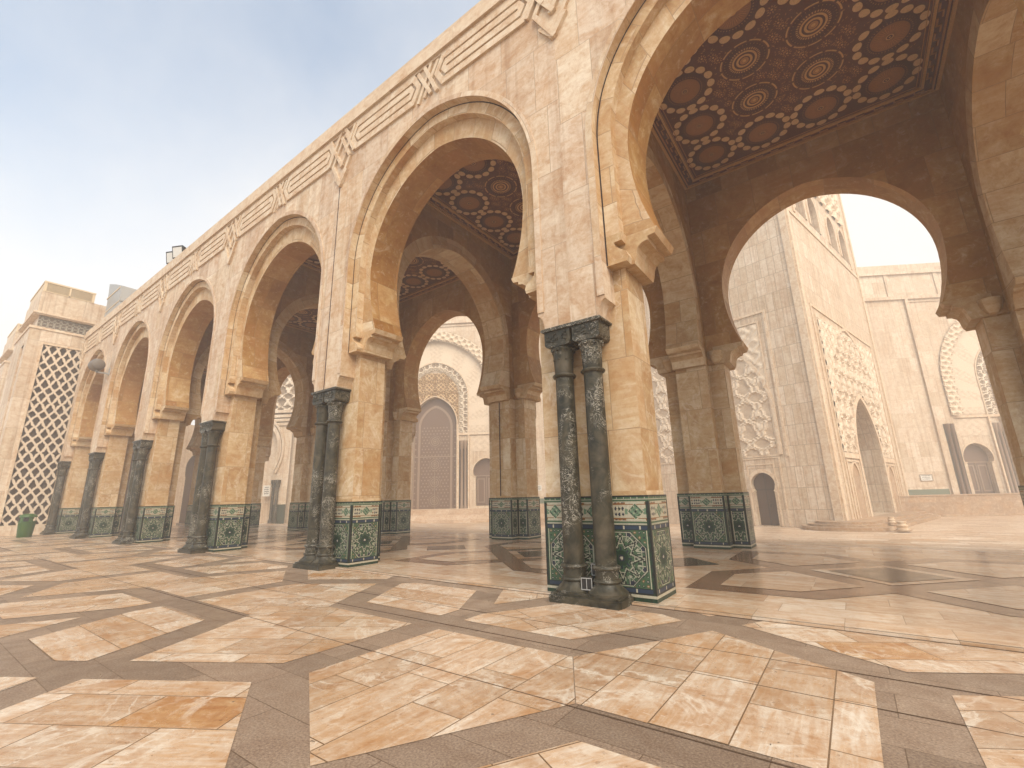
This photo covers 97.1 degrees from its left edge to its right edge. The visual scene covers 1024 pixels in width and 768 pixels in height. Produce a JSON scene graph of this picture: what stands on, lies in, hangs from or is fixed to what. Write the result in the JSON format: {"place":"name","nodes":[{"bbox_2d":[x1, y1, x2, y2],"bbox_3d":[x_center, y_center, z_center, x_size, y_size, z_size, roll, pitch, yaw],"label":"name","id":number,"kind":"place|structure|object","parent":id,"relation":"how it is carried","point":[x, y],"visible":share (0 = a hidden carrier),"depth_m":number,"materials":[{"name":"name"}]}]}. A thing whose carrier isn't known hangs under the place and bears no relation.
{"place":"outdoors","nodes":[
{"label":"outdoors","id":0,"kind":"place"},
{"bbox_2d":[0,0,939,424],"label":"sky","id":1,"kind":"structure","parent":0,"point":[129,129],"materials":[{"name":"white"}]},
{"bbox_2d":[0,534,1023,767],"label":"forecourt paving","id":2,"kind":"structure","parent":0,"point":[273,729],"depth_m":3.95,"materials":[{"name":"brown stone"}]},
{"bbox_2d":[16,514,37,537],"bbox_3d":[-27.432,7.983,25.547,0.760,1.280,0.760,-11,-17,35],"label":"litter bin","id":3,"kind":"object","parent":2,"relation":"on","point":[26,525],"visible":0.99,"depth_m":25.34,"materials":[{"name":"green plastic"}]},
{"bbox_2d":[40,461,70,534],"bbox_3d":[-28.423,7.069,28.213,1.160,4.392,0.620,-11,-17,35],"label":"column pair","id":4,"kind":"object","parent":2,"relation":"on","point":[61,475],"depth_m":28.02,"materials":[{"name":"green stone"}]},
{"bbox_2d":[69,452,104,538],"bbox_3d":[-22.509,5.882,24.030,1.160,4.392,0.620,-11,-17,35],"label":"column pair","id":5,"kind":"object","parent":2,"relation":"on","point":[95,460],"depth_m":23.84,"materials":[{"name":"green stone"}]},
{"bbox_2d":[111,439,153,544],"bbox_3d":[-16.596,4.694,19.848,1.160,4.392,0.620,-11,-17,35],"label":"column pair","id":6,"kind":"object","parent":2,"relation":"on","point":[141,449],"depth_m":19.66,"materials":[{"name":"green stone"}]},
{"bbox_2d":[177,420,226,553],"bbox_3d":[-10.682,3.507,15.665,1.160,4.392,0.620,-11,-17,35],"label":"column pair","id":7,"kind":"object","parent":2,"relation":"on","point":[210,431],"depth_m":15.49,"materials":[{"name":"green stone"}]},
{"bbox_2d":[293,386,351,570],"bbox_3d":[-4.768,2.320,11.483,1.160,4.392,0.620,-11,-17,35],"label":"column pair","id":8,"kind":"object","parent":2,"relation":"on","point":[329,404],"depth_m":11.32,"materials":[{"name":"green stone"}]},
{"bbox_2d":[1,534,1023,767],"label":"paving joint","id":9,"kind":"object","parent":2,"relation":"on","point":[611,656],"visible":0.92,"depth_m":4.58,"materials":[{"name":"brown stone"}]},
{"bbox_2d":[540,315,633,610],"bbox_3d":[1.146,1.132,7.300,1.160,4.392,0.620,-11,-17,35],"label":"column pair","id":10,"kind":"object","parent":2,"relation":"on","point":[589,337],"depth_m":7.12,"materials":[{"name":"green stone"}]},
{"bbox_2d":[581,576,593,589],"bbox_3d":[1.135,3.005,6.742,0.200,0.230,0.126,-9,-16,27],"label":"uplight","id":11,"kind":"object","parent":10,"relation":"on","point":[587,583],"visible":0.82,"depth_m":6.70,"materials":[{"name":"black metal"}]},
{"bbox_2d":[591,563,594,577],"bbox_3d":[1.321,2.874,6.938,0.200,0.230,0.126,-9,-16,27],"label":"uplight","id":12,"kind":"object","parent":10,"relation":"on","point":[593,571],"visible":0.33,"depth_m":6.92,"materials":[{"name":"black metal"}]},
{"bbox_2d":[55,525,1023,651],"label":"arcade floor","id":13,"kind":"structure","parent":0,"point":[897,614],"depth_m":7.18,"materials":[{"name":"stone"}]},
{"bbox_2d":[55,446,90,533],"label":"arcade pier","id":14,"kind":"structure","parent":13,"relation":"on","point":[71,497],"depth_m":28.27,"materials":[{"name":"stone"}]},
{"bbox_2d":[88,430,134,537],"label":"arcade pier","id":15,"kind":"structure","parent":13,"relation":"on","point":[107,508],"depth_m":24.24,"materials":[{"name":"stone"}]},
{"bbox_2d":[134,415,185,543],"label":"arcade pier","id":16,"kind":"structure","parent":13,"relation":"on","point":[155,514],"depth_m":20.02,"materials":[{"name":"stone"}]},
{"bbox_2d":[184,455,199,525],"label":"arcade pier","id":17,"kind":"structure","parent":13,"relation":"on","point":[191,497],"depth_m":34.06,"materials":[{"name":"stone"}]},
{"bbox_2d":[206,395,261,552],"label":"arcade pier","id":18,"kind":"structure","parent":13,"relation":"on","point":[228,525],"depth_m":15.78,"materials":[{"name":"stone"}]},
{"bbox_2d":[250,446,266,526],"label":"arcade pier","id":19,"kind":"structure","parent":13,"relation":"on","point":[257,485],"depth_m":30.09,"materials":[{"name":"stone"}]},
{"bbox_2d":[287,428,314,530],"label":"arcade pier","id":20,"kind":"structure","parent":13,"relation":"on","point":[300,495],"depth_m":25.66,"materials":[{"name":"stone"}]},
{"bbox_2d":[333,354,386,568],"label":"arcade pier","id":21,"kind":"structure","parent":13,"relation":"on","point":[357,526],"depth_m":11.48,"materials":[{"name":"stone"}]},
{"bbox_2d":[381,412,411,533],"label":"arcade pier","id":22,"kind":"structure","parent":13,"relation":"on","point":[396,480],"depth_m":21.52,"materials":[{"name":"stone"}]},
{"bbox_2d":[487,388,540,539],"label":"arcade pier","id":23,"kind":"structure","parent":13,"relation":"on","point":[514,510],"depth_m":17.35,"materials":[{"name":"stone"}]},
{"bbox_2d":[61,0,1023,495],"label":"arcade","id":24,"kind":"object","parent":13,"relation":"on","point":[503,176],"visible":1,"depth_m":12.17,"materials":[{"name":"stone"}]},
{"bbox_2d":[88,358,110,375],"bbox_3d":[-22.985,-0.955,25.193,0.740,0.840,0.890,-11,-17,35],"label":"wall lamp","id":25,"kind":"object","parent":24,"relation":"attached to","point":[96,365],"visible":1,"depth_m":24.95,"materials":[{"name":"grey paint"}]},
{"bbox_2d":[104,284,135,316],"bbox_3d":[-26.243,-5.287,30.978,3.480,3.800,1.860,-11,-17,35],"label":"roof hood","id":26,"kind":"object","parent":24,"relation":"on","point":[118,295],"visible":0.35,"depth_m":29.89,"materials":[{"name":"grey paint"}]},
{"bbox_2d":[166,251,172,263],"bbox_3d":[-16.799,-6.157,22.436,0.680,0.800,0.248,-4,-2,10],"label":"floodlight","id":27,"kind":"object","parent":24,"relation":"on","point":[169,257],"visible":0.21,"depth_m":22.34,"materials":[{"name":"black metal"}]},
{"bbox_2d":[172,245,185,258],"bbox_3d":[-16.154,-6.287,21.980,0.680,0.800,0.248,-4,-2,10],"label":"floodlight","id":28,"kind":"object","parent":24,"relation":"on","point":[177,250],"visible":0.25,"depth_m":21.87,"materials":[{"name":"black metal"}]},
{"bbox_2d":[119,526,1023,616],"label":"floor band","id":29,"kind":"object","parent":13,"relation":"on","point":[713,580],"visible":0.44,"depth_m":8.47,"materials":[{"name":"brown stone"}]},
{"bbox_2d":[170,527,1023,609],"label":"floor panel","id":30,"kind":"structure","parent":29,"relation":"on","point":[1009,596],"depth_m":8.30,"materials":[{"name":"stone"}]},
{"bbox_2d":[171,530,953,581],"bbox_3d":[-6.511,6.096,17.537,49.450,0.008,1.800,-11,-17,35],"label":"floor diamond","id":31,"kind":"object","parent":30,"relation":"on","point":[889,574],"visible":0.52,"depth_m":8.55,"materials":[{"name":"stone"}]},
{"bbox_2d":[539,268,675,604],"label":"arcade pier","id":32,"kind":"structure","parent":13,"relation":"on","point":[643,541],"depth_m":7.35,"materials":[{"name":"stone"}]},
{"bbox_2d":[662,350,756,549],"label":"arcade pier","id":33,"kind":"structure","parent":13,"relation":"on","point":[714,505],"depth_m":13.24,"materials":[{"name":"stone"}]},
{"bbox_2d":[975,296,1023,505],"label":"arcade pier","id":34,"kind":"structure","parent":13,"relation":"on","point":[1001,339],"depth_m":10.12,"materials":[{"name":"stone"}]},
{"bbox_2d":[170,515,1023,647],"bbox_3d":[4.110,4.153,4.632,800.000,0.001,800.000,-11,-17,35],"label":"ground","id":35,"kind":"structure","parent":0,"point":[1003,525],"depth_m":35.42,"materials":[{"name":"stone"}]},
{"bbox_2d":[0,323,21,400],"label":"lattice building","id":36,"kind":"structure","parent":35,"relation":"on","point":[12,337],"depth_m":36.70,"materials":[{"name":"stone"}]},
{"bbox_2d":[0,280,111,540],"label":"lattice building","id":37,"kind":"structure","parent":35,"relation":"on","point":[39,391],"depth_m":29.12,"materials":[{"name":"stone"}]},
{"bbox_2d":[410,508,488,522],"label":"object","id":38,"kind":"structure","parent":35,"relation":"on","point":[468,515],"depth_m":58.92,"materials":[{"name":"stone"}]},
{"bbox_2d":[540,503,544,525],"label":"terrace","id":39,"kind":"structure","parent":35,"relation":"on","point":[542,516],"depth_m":47.15,"materials":[{"name":"stone"}]},
{"bbox_2d":[120,262,1019,528],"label":"mosque","id":40,"kind":"structure","parent":35,"relation":"on","point":[950,435],"depth_m":62.58,"materials":[{"name":"stone"}]},
{"bbox_2d":[262,485,270,495],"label":"wall sign","id":41,"kind":"object","parent":40,"relation":"attached to","point":[266,490],"visible":1,"depth_m":63.59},
{"bbox_2d":[412,398,456,508],"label":"bronze door","id":42,"kind":"structure","parent":40,"relation":"in","point":[434,444],"depth_m":64.95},
{"bbox_2d":[474,459,489,505],"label":"side door","id":43,"kind":"structure","parent":40,"relation":"in","point":[481,471],"depth_m":63.50,"materials":[{"name":"brown wood"}]},
{"bbox_2d":[919,474,933,480],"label":"wall sign","id":44,"kind":"object","parent":40,"relation":"attached to","point":[926,477],"visible":1,"depth_m":57.71,"materials":[{"name":"white metal"}]},
{"bbox_2d":[963,444,994,493],"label":"side door","id":45,"kind":"structure","parent":40,"relation":"in","point":[976,458],"depth_m":58.62,"materials":[{"name":"brown wood"}]},
{"bbox_2d":[176,523,1023,552],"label":"court steps","id":46,"kind":"structure","parent":35,"relation":"on","point":[980,542],"depth_m":20.84,"materials":[{"name":"stone"}]},
{"bbox_2d":[643,194,908,527],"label":"minaret","id":47,"kind":"object","parent":35,"relation":"on","point":[817,437],"visible":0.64,"depth_m":41.67,"materials":[{"name":"stone"}]},
{"bbox_2d":[754,473,779,524],"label":"side door","id":48,"kind":"structure","parent":47,"relation":"in","point":[764,484],"depth_m":40.05,"materials":[{"name":"brown wood"}]},
{"bbox_2d":[801,511,940,531],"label":"curved steps","id":49,"kind":"structure","parent":35,"relation":"on","point":[877,523],"depth_m":34.65,"materials":[{"name":"stone"}]},
{"bbox_2d":[886,517,895,522],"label":"step block","id":50,"kind":"structure","parent":49,"relation":"on","point":[891,519],"depth_m":33.85,"materials":[{"name":"stone"}]},
{"bbox_2d":[893,521,912,531],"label":"step block","id":51,"kind":"structure","parent":35,"relation":"on","point":[901,525],"depth_m":31.37,"materials":[{"name":"stone"}]},
{"bbox_2d":[898,493,1023,516],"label":"terrace","id":52,"kind":"structure","parent":35,"relation":"on","point":[981,504],"depth_m":46.85,"materials":[{"name":"stone"}]}
]}

